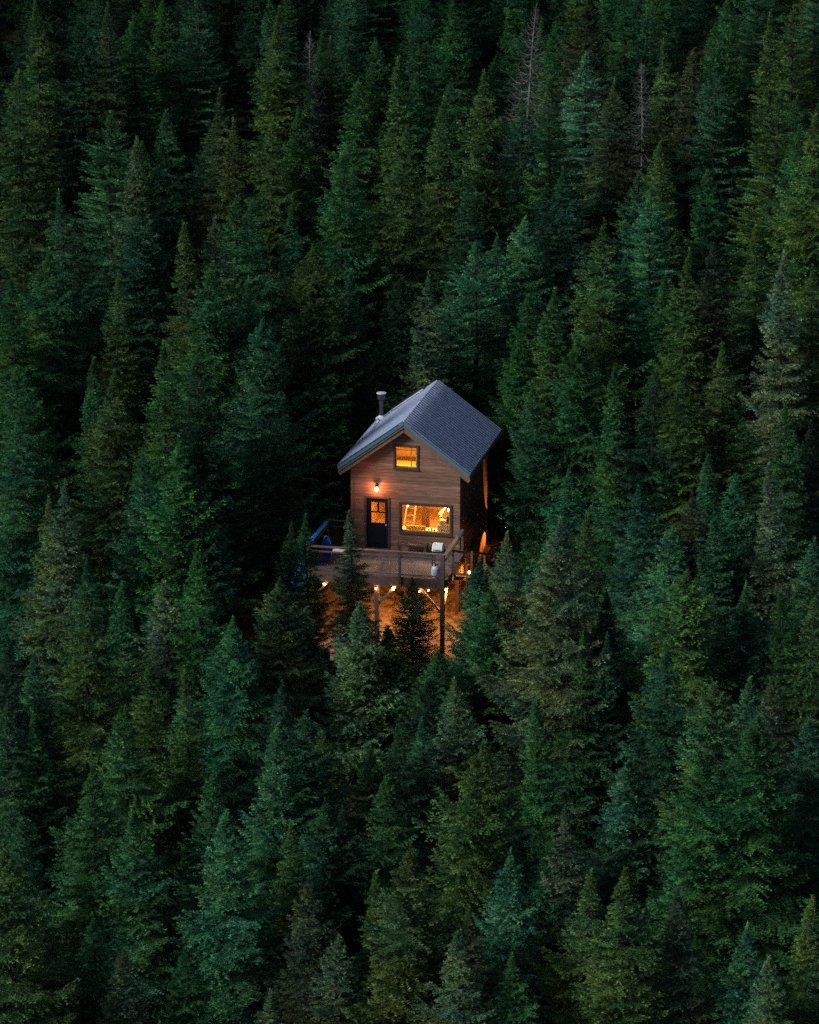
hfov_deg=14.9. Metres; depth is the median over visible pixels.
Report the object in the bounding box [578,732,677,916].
spruce tree
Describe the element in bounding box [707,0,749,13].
spruce tree
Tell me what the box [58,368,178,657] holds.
spruce tree
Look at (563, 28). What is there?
spruce tree
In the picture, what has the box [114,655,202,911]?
spruce tree
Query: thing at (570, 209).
spruce tree
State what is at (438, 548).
barbecue grill
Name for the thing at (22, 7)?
spruce tree
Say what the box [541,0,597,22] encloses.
spruce tree
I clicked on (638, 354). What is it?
spruce tree
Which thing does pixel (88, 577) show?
spruce tree
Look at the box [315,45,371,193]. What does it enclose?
spruce tree
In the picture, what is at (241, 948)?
spruce tree
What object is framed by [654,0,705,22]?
spruce tree
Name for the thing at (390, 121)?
spruce tree
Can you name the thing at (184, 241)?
spruce tree
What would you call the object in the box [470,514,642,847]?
spruce tree
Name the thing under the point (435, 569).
propane tank
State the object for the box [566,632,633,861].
spruce tree
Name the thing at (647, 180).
spruce tree
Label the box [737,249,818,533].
spruce tree
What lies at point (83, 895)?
spruce tree
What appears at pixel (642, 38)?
spruce tree
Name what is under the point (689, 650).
spruce tree
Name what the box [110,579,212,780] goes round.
spruce tree
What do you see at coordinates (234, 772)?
spruce tree
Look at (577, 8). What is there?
spruce tree
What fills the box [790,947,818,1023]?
spruce tree
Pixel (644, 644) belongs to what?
spruce tree
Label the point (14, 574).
spruce tree
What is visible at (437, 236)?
spruce tree
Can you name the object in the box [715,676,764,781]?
spruce tree
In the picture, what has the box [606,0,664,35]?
spruce tree
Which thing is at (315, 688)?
spruce tree
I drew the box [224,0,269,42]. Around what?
spruce tree
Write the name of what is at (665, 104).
spruce tree
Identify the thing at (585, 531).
spruce tree
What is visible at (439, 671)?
spruce tree
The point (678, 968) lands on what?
spruce tree
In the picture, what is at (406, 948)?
spruce tree
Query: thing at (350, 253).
spruce tree
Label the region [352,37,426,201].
spruce tree
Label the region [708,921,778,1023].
spruce tree
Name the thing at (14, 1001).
spruce tree
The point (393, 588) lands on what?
string lights
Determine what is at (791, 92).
spruce tree
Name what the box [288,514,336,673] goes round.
spruce tree
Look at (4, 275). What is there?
spruce tree
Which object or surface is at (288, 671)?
spruce tree
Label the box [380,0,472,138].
spruce tree
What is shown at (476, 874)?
spruce tree
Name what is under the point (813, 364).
spruce tree
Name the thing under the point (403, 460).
loft bed
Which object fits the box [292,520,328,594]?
blue tarp
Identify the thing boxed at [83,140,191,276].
spruce tree
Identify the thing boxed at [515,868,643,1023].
spruce tree
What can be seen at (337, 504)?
spruce tree
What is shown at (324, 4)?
spruce tree
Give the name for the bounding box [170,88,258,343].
spruce tree
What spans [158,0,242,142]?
spruce tree
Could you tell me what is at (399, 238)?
spruce tree
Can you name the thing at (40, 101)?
spruce tree
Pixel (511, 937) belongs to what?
spruce tree
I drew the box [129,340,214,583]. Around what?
spruce tree
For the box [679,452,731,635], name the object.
spruce tree
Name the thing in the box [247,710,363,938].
spruce tree
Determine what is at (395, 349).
spruce tree
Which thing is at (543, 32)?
spruce tree
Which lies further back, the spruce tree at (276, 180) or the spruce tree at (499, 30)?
the spruce tree at (499, 30)
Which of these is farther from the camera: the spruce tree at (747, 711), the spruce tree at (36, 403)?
the spruce tree at (36, 403)
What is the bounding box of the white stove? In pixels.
[437,518,448,531]
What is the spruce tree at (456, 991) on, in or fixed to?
on the ground at (496, 536)
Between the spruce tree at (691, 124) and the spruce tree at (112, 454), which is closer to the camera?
the spruce tree at (112, 454)
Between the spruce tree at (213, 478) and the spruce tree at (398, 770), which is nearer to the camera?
the spruce tree at (398, 770)
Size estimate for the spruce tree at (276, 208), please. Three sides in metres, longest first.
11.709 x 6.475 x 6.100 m
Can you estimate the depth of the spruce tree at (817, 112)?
143.28 m
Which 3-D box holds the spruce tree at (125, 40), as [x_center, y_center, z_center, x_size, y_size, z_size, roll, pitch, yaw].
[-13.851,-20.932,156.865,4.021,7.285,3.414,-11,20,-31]
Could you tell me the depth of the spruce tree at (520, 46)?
162.12 m
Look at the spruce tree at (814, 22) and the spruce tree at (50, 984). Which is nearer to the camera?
the spruce tree at (50, 984)
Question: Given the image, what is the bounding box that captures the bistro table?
[332,549,345,569]
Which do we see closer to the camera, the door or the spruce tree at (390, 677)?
the spruce tree at (390, 677)
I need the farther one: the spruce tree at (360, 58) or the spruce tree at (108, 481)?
the spruce tree at (360, 58)
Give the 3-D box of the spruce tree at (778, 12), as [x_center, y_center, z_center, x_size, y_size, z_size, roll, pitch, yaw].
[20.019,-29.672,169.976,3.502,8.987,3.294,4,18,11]
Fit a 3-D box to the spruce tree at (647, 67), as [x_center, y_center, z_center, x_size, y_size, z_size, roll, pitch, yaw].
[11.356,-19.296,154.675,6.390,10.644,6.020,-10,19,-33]
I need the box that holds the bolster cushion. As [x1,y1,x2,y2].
[406,525,425,529]
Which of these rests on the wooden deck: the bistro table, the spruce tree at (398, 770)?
the bistro table
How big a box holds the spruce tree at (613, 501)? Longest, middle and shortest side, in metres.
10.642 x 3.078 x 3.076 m
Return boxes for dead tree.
[290,30,347,254]
[475,1,573,223]
[614,58,663,223]
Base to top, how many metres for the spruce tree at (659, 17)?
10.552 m
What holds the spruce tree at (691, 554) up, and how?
on the ground at (496, 536)
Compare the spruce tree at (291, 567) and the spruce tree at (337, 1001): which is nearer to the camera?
the spruce tree at (337, 1001)
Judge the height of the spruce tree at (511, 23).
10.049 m
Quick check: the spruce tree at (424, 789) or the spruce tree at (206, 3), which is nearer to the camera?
the spruce tree at (424, 789)
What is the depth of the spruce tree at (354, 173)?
145.65 m
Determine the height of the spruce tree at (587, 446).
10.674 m
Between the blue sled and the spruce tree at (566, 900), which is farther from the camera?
the blue sled
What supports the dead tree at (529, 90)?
on the ground at (496, 536)
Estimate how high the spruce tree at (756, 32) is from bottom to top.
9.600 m
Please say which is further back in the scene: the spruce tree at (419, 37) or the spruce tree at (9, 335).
the spruce tree at (419, 37)
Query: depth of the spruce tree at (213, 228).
126.73 m
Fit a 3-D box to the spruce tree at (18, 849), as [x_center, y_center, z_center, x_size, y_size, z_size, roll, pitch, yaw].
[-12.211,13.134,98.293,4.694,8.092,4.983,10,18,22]
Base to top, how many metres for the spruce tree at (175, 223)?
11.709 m
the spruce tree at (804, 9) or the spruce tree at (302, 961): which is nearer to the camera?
the spruce tree at (302, 961)
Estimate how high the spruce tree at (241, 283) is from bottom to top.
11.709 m
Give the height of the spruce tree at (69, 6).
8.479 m
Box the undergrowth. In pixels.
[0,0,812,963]
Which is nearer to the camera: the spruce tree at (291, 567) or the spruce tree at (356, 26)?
the spruce tree at (291, 567)
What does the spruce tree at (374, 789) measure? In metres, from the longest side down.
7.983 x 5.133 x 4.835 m
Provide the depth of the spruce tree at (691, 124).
149.12 m
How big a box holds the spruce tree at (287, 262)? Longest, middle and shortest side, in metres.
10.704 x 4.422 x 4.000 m
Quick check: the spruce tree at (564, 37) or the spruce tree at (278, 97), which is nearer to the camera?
the spruce tree at (278, 97)
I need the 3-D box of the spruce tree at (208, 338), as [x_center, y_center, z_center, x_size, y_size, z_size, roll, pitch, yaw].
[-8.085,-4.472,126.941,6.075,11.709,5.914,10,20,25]
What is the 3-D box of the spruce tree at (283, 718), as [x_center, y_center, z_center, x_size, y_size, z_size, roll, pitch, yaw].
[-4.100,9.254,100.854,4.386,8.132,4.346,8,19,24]
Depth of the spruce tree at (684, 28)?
168.32 m
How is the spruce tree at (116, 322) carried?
on the ground at (496, 536)
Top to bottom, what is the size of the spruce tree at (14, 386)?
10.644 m
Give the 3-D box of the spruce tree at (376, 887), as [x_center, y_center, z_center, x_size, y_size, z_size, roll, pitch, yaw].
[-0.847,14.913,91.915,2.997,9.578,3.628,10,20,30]
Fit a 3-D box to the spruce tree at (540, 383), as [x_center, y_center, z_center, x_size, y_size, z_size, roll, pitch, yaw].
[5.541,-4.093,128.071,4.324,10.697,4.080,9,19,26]
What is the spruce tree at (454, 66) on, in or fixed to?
on the ground at (496, 536)
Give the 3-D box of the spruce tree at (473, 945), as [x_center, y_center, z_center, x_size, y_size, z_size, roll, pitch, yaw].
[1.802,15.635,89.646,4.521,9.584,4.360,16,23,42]
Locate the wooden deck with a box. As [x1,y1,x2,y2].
[307,519,464,656]
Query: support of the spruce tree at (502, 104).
on the ground at (496, 536)
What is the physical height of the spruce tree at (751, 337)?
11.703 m
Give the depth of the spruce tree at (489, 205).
142.57 m
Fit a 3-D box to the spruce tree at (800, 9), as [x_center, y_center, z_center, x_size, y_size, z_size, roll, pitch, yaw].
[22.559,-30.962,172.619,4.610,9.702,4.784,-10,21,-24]
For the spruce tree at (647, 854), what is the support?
on the ground at (496, 536)
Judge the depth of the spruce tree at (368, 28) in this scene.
168.93 m
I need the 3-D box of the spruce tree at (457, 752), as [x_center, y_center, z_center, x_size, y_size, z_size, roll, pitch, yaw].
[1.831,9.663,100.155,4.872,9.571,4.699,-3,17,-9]
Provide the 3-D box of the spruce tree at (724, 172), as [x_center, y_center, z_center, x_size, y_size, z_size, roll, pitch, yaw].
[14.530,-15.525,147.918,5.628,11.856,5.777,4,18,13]
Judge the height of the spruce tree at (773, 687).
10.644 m
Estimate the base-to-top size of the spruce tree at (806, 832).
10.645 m
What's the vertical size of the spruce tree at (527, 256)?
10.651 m
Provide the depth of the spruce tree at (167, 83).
151.61 m
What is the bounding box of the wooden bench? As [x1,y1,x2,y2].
[397,541,428,556]
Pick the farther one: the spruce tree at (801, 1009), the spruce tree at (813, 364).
the spruce tree at (813, 364)
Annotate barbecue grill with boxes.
[431,542,445,565]
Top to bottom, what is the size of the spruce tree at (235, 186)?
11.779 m
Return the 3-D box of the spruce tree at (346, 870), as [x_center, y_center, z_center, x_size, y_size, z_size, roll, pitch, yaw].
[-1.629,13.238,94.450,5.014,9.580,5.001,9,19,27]
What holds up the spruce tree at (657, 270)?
on the ground at (496, 536)
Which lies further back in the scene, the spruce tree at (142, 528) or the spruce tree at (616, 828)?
the spruce tree at (142, 528)
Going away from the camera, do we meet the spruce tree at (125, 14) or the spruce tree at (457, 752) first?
the spruce tree at (457, 752)
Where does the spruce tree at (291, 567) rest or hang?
on the ground at (496, 536)
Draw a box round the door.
[367,498,387,548]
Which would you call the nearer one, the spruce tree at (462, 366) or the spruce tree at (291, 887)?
the spruce tree at (291, 887)
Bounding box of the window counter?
[403,526,436,530]
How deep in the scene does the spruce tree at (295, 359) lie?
128.18 m
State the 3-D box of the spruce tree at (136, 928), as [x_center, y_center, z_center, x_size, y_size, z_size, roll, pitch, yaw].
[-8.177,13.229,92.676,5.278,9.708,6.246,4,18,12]
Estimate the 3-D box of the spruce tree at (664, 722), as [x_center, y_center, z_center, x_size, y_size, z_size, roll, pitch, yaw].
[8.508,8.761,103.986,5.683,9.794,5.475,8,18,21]
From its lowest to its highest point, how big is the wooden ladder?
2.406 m
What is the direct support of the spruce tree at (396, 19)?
on the ground at (496, 536)
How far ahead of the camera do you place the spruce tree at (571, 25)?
171.64 m
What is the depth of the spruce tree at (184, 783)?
99.73 m
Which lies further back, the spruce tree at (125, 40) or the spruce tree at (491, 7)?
the spruce tree at (491, 7)
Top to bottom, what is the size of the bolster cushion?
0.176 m
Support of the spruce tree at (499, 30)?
on the ground at (496, 536)
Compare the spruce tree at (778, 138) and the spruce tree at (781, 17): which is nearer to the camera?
the spruce tree at (778, 138)
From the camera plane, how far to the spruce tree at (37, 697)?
105.01 m
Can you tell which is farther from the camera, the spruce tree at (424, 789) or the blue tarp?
the blue tarp
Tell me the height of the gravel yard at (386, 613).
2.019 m
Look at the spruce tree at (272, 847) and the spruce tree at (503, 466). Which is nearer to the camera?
the spruce tree at (272, 847)
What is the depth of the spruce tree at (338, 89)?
152.28 m
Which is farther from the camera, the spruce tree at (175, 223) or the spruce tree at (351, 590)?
the spruce tree at (175, 223)
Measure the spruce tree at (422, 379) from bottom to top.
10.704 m
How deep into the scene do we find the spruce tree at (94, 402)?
122.83 m
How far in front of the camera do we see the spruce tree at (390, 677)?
109.24 m
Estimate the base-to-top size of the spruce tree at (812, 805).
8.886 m
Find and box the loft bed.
[397,455,415,465]
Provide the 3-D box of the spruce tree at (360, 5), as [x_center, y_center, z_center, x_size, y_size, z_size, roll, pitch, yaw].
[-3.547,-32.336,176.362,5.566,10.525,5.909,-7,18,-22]
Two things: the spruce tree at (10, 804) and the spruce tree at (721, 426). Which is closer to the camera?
the spruce tree at (10, 804)
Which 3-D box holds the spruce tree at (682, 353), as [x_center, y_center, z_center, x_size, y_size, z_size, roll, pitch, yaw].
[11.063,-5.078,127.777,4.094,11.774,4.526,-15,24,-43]
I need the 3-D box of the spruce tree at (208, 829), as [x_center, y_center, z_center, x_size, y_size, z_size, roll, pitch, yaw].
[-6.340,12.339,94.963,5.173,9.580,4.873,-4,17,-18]
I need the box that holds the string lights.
[318,582,438,591]
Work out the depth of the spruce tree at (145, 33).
162.75 m
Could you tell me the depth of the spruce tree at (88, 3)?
163.33 m
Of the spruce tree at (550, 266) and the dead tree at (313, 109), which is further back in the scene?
the dead tree at (313, 109)
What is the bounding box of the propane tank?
[431,562,439,577]
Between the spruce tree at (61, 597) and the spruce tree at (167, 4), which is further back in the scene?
the spruce tree at (167, 4)
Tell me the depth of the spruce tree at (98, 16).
153.24 m
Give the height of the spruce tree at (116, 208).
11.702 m
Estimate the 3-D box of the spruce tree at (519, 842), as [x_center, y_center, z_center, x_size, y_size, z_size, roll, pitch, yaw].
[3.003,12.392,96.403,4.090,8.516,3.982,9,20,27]
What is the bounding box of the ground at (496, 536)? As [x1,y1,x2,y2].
[0,0,818,1001]
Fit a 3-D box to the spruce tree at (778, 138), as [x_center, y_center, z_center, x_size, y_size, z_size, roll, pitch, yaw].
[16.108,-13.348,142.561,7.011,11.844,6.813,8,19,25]
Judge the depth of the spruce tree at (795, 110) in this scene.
146.41 m
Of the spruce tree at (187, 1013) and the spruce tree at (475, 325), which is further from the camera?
the spruce tree at (475, 325)
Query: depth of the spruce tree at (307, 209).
140.05 m
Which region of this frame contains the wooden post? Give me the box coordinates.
[422,506,428,527]
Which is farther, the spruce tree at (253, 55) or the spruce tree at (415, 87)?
the spruce tree at (253, 55)
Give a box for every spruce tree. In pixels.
[0,0,25,98]
[0,0,83,84]
[0,0,94,138]
[0,51,78,187]
[0,67,43,253]
[0,67,76,311]
[0,247,110,494]
[0,260,47,442]
[0,275,77,506]
[0,364,81,619]
[0,410,86,672]
[0,636,78,840]
[0,664,69,906]
[0,696,69,936]
[0,817,62,970]
[0,841,94,1023]
[0,867,53,1013]
[1,650,91,878]
[2,368,79,545]
[8,495,95,731]
[9,479,108,746]
[12,0,94,57]
[13,0,84,230]
[16,711,76,945]
[16,917,91,1023]
[21,110,177,351]
[24,762,167,1014]
[32,188,113,432]
[37,15,127,233]
[39,581,148,863]
[41,217,121,416]
[44,703,207,957]
[45,559,139,786]
[50,808,218,1023]
[56,0,124,108]
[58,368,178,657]
[59,0,144,183]
[62,911,125,1023]
[65,356,135,586]
[72,1,143,232]
[81,272,151,487]
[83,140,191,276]
[84,203,186,431]
[87,946,154,1023]
[91,400,131,524]
[95,580,151,783]
[97,451,194,699]
[100,0,163,94]
[100,134,169,375]
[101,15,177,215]
[104,435,256,721]
[108,0,142,42]
[108,20,163,154]
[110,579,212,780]
[114,108,222,346]
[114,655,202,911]
[118,712,215,859]
[119,0,181,122]
[127,0,231,203]
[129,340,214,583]
[131,548,266,794]
[136,0,189,37]
[137,353,283,638]
[140,262,281,517]
[144,220,218,462]
[144,945,227,1023]
[150,665,240,935]
[152,769,271,1022]
[154,215,274,491]
[155,463,269,719]
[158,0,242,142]
[162,0,260,219]
[162,193,304,414]
[165,807,300,1023]
[167,0,240,98]
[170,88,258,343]
[175,134,255,285]
[175,614,288,842]
[195,118,290,330]
[197,0,262,67]
[203,317,349,601]
[210,275,303,522]
[211,117,324,365]
[214,0,295,152]
[218,198,285,384]
[218,576,330,775]
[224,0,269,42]
[230,679,343,924]
[232,27,335,254]
[234,722,312,997]
[236,245,383,512]
[243,4,314,221]
[244,0,297,187]
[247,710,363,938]
[251,521,322,688]
[253,988,285,1023]
[254,106,351,342]
[255,0,339,49]
[255,819,337,1023]
[255,875,358,1023]
[257,155,294,300]
[258,797,369,999]
[263,0,336,60]
[264,203,339,432]
[277,0,310,113]
[279,0,325,71]
[280,353,357,525]
[283,647,351,761]
[283,862,358,1016]
[288,152,399,384]
[288,268,360,493]
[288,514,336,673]
[294,933,373,1023]
[295,35,376,243]
[303,31,336,181]
[303,804,396,992]
[304,76,392,281]
[305,0,377,97]
[306,601,414,782]
[310,729,364,835]
[311,0,386,140]
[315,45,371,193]
[316,268,393,481]
[319,164,392,319]
[320,510,381,665]
[324,0,379,23]
[325,744,426,906]
[329,624,421,761]
[336,0,368,47]
[340,840,462,1023]
[342,0,400,83]
[344,869,391,1023]
[346,774,437,922]
[348,125,451,379]
[348,890,398,995]
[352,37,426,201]
[359,55,427,281]
[359,729,459,916]
[361,0,414,24]
[362,274,429,416]
[366,675,475,843]
[368,89,435,221]
[372,893,450,1023]
[378,0,446,198]
[379,0,408,52]
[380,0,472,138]
[384,649,511,775]
[388,95,474,335]
[389,73,450,280]
[389,577,445,690]
[390,0,436,99]
[390,271,452,406]
[391,0,497,54]
[392,716,462,953]
[403,928,536,1023]
[408,280,505,480]
[411,738,551,1004]
[412,182,513,403]
[416,239,532,472]
[416,677,522,908]
[417,0,507,221]
[418,81,483,240]
[418,558,500,701]
[430,0,502,96]
[430,903,505,1022]
[438,70,533,323]
[442,586,528,764]
[446,846,558,1023]
[453,216,584,444]
[458,234,526,406]
[464,54,515,191]
[464,530,542,724]
[470,0,524,22]
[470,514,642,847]
[475,951,548,1023]
[477,0,544,74]
[478,789,547,928]
[483,0,536,139]
[484,346,552,521]
[486,20,538,165]
[486,381,586,618]
[488,91,557,254]
[488,292,556,507]
[488,405,529,527]
[494,333,646,594]
[499,834,586,1020]
[503,0,645,223]
[503,286,587,521]
[509,182,596,373]
[510,74,596,299]
[512,21,582,187]
[512,465,617,683]
[512,699,579,913]
[513,50,633,258]
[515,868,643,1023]
[517,0,558,52]
[517,15,553,168]
[517,33,588,147]
[518,512,628,773]
[518,804,598,1021]
[524,217,663,506]
[529,167,610,354]
[529,633,620,864]
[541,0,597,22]
[541,0,609,84]
[542,0,602,72]
[543,0,572,85]
[551,867,683,1023]
[555,77,649,292]
[559,0,619,43]
[566,254,674,499]
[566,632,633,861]
[573,171,662,390]
[575,760,665,1017]
[577,588,644,798]
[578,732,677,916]
[579,569,762,840]
[581,366,636,617]
[582,757,683,1001]
[584,641,702,873]
[585,711,818,1023]
[590,485,700,709]
[591,367,696,619]
[592,0,637,84]
[592,11,688,217]
[595,0,657,167]
[600,181,695,405]
[603,372,745,626]
[604,1,670,100]
[605,746,777,1023]
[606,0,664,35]
[607,140,693,317]
[610,0,678,126]
[614,523,712,746]
[615,0,699,147]
[625,38,694,248]
[628,247,720,515]
[629,276,706,423]
[630,676,803,1003]
[633,144,697,382]
[639,884,721,1023]
[642,47,750,260]
[644,241,767,497]
[648,168,750,391]
[648,490,741,669]
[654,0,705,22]
[663,0,708,76]
[668,59,757,287]
[675,22,751,204]
[679,0,741,40]
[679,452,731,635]
[680,340,777,611]
[683,88,817,328]
[687,472,785,704]
[693,510,746,702]
[694,0,758,178]
[706,274,776,414]
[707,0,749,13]
[707,582,775,747]
[708,417,791,562]
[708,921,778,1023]
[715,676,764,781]
[716,0,798,101]
[722,224,788,467]
[724,6,818,223]
[726,0,789,143]
[728,675,818,891]
[729,94,816,281]
[731,461,805,704]
[734,113,818,392]
[736,12,796,258]
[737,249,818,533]
[740,953,793,1023]
[747,399,818,654]
[748,0,805,40]
[748,123,818,350]
[749,536,818,742]
[753,588,810,781]
[755,264,818,524]
[765,98,818,294]
[765,714,818,1018]
[772,592,818,819]
[773,0,818,130]
[774,894,818,1023]
[785,0,807,22]
[785,0,818,55]
[787,419,818,612]
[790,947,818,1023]
[795,316,818,428]
[802,749,818,888]
[810,27,818,89]
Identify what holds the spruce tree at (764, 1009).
on the ground at (496, 536)
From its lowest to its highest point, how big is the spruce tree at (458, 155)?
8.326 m
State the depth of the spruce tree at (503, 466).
129.01 m
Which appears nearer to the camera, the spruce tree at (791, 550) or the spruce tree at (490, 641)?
the spruce tree at (490, 641)
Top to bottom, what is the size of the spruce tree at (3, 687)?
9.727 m
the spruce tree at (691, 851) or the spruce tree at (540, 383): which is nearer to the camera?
the spruce tree at (691, 851)
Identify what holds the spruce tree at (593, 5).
on the ground at (496, 536)
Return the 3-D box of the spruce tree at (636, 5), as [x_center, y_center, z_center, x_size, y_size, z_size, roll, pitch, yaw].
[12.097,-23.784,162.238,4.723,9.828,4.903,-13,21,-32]
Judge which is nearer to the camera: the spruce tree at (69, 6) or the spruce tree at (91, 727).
the spruce tree at (91, 727)
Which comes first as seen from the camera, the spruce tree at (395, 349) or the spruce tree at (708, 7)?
the spruce tree at (395, 349)
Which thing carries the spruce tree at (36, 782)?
on the ground at (496, 536)
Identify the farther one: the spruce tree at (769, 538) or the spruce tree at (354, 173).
the spruce tree at (354, 173)
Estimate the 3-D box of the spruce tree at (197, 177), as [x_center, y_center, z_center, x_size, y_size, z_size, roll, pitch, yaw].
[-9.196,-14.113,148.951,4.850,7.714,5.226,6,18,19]
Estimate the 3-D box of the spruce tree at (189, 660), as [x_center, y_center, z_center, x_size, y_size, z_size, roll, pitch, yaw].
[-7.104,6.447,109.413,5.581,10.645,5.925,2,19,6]
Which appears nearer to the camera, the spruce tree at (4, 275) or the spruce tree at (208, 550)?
the spruce tree at (208, 550)
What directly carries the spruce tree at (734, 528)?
on the ground at (496, 536)
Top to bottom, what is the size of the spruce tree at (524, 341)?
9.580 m
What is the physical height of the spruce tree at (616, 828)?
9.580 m
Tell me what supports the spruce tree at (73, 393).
on the ground at (496, 536)
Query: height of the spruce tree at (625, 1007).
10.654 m
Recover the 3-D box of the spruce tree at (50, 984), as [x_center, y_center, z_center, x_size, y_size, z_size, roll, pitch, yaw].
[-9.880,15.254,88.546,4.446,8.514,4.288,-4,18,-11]
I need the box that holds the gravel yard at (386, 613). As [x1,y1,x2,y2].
[314,570,523,672]
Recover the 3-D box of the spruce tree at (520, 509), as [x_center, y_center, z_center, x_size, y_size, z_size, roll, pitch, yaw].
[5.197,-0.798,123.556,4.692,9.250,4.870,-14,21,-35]
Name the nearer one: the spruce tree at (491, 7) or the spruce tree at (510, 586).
the spruce tree at (510, 586)
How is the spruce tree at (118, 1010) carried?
on the ground at (496, 536)
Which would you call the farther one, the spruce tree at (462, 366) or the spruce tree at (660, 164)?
the spruce tree at (660, 164)
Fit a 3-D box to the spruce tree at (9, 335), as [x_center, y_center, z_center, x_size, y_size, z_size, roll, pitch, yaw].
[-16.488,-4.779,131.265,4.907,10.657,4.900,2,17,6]
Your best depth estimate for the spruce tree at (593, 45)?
153.16 m
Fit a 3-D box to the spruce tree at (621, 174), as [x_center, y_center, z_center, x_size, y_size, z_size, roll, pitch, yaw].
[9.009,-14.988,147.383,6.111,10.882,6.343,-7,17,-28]
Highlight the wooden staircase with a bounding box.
[452,550,497,609]
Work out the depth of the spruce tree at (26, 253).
142.19 m
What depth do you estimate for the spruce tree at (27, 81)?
155.07 m
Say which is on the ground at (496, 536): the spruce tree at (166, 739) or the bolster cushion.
the spruce tree at (166, 739)
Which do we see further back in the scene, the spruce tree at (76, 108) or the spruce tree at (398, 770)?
the spruce tree at (76, 108)
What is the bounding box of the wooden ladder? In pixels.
[404,505,416,525]
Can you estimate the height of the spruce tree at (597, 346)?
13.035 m
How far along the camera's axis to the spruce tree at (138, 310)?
136.68 m
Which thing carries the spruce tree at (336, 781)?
on the ground at (496, 536)
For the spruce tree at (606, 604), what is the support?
on the ground at (496, 536)
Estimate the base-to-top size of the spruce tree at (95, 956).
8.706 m
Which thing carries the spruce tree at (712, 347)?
on the ground at (496, 536)
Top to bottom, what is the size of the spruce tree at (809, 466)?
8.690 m
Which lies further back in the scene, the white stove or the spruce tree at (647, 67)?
the spruce tree at (647, 67)
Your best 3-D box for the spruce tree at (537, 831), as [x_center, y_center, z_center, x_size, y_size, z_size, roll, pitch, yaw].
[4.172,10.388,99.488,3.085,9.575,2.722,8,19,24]
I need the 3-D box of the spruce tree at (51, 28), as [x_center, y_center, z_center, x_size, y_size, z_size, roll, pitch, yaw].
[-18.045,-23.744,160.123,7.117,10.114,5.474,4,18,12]
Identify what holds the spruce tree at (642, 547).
on the ground at (496, 536)
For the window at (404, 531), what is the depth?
122.73 m
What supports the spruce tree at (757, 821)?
on the ground at (496, 536)
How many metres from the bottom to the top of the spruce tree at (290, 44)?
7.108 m
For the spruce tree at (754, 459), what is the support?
on the ground at (496, 536)
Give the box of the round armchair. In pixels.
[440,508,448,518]
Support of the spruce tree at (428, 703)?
on the ground at (496, 536)
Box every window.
[392,444,418,470]
[398,502,451,536]
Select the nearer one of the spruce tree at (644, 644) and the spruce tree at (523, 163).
the spruce tree at (644, 644)
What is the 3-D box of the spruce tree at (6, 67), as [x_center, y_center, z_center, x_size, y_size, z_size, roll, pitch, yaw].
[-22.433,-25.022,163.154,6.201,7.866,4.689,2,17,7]
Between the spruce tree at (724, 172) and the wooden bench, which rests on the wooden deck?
the wooden bench
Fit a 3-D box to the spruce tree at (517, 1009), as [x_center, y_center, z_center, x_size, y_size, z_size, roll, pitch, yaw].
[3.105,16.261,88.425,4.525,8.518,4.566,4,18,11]
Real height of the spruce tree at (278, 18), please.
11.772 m
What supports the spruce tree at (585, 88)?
on the ground at (496, 536)
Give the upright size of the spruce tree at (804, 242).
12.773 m
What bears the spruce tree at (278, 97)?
on the ground at (496, 536)
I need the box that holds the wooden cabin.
[337,380,501,611]
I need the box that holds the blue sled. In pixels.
[321,535,331,560]
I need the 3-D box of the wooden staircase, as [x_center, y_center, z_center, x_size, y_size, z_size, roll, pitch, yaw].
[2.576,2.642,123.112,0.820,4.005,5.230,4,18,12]
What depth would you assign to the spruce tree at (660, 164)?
139.26 m
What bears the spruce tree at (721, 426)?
on the ground at (496, 536)
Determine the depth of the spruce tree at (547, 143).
144.51 m
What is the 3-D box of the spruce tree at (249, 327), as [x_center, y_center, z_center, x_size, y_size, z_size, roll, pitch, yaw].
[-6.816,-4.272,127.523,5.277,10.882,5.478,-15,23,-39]
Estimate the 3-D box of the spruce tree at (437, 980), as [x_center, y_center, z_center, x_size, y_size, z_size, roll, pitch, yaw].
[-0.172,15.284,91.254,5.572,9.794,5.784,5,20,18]
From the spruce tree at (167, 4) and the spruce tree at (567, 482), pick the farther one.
the spruce tree at (167, 4)
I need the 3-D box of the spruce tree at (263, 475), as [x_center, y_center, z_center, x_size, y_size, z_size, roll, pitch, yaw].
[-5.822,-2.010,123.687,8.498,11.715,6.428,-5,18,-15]
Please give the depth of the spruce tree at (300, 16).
168.04 m
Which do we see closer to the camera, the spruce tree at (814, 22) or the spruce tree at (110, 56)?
the spruce tree at (110, 56)
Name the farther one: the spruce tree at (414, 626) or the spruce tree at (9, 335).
the spruce tree at (9, 335)
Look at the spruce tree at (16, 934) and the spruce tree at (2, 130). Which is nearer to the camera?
the spruce tree at (16, 934)
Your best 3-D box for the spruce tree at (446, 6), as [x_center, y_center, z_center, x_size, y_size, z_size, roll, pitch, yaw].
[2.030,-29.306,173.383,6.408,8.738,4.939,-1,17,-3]
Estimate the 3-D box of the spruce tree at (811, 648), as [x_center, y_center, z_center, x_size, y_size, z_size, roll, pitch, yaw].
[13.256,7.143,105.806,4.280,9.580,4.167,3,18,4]
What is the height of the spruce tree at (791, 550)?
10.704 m
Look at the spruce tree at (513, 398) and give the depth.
128.88 m
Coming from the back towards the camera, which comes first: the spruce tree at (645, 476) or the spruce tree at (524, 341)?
the spruce tree at (524, 341)

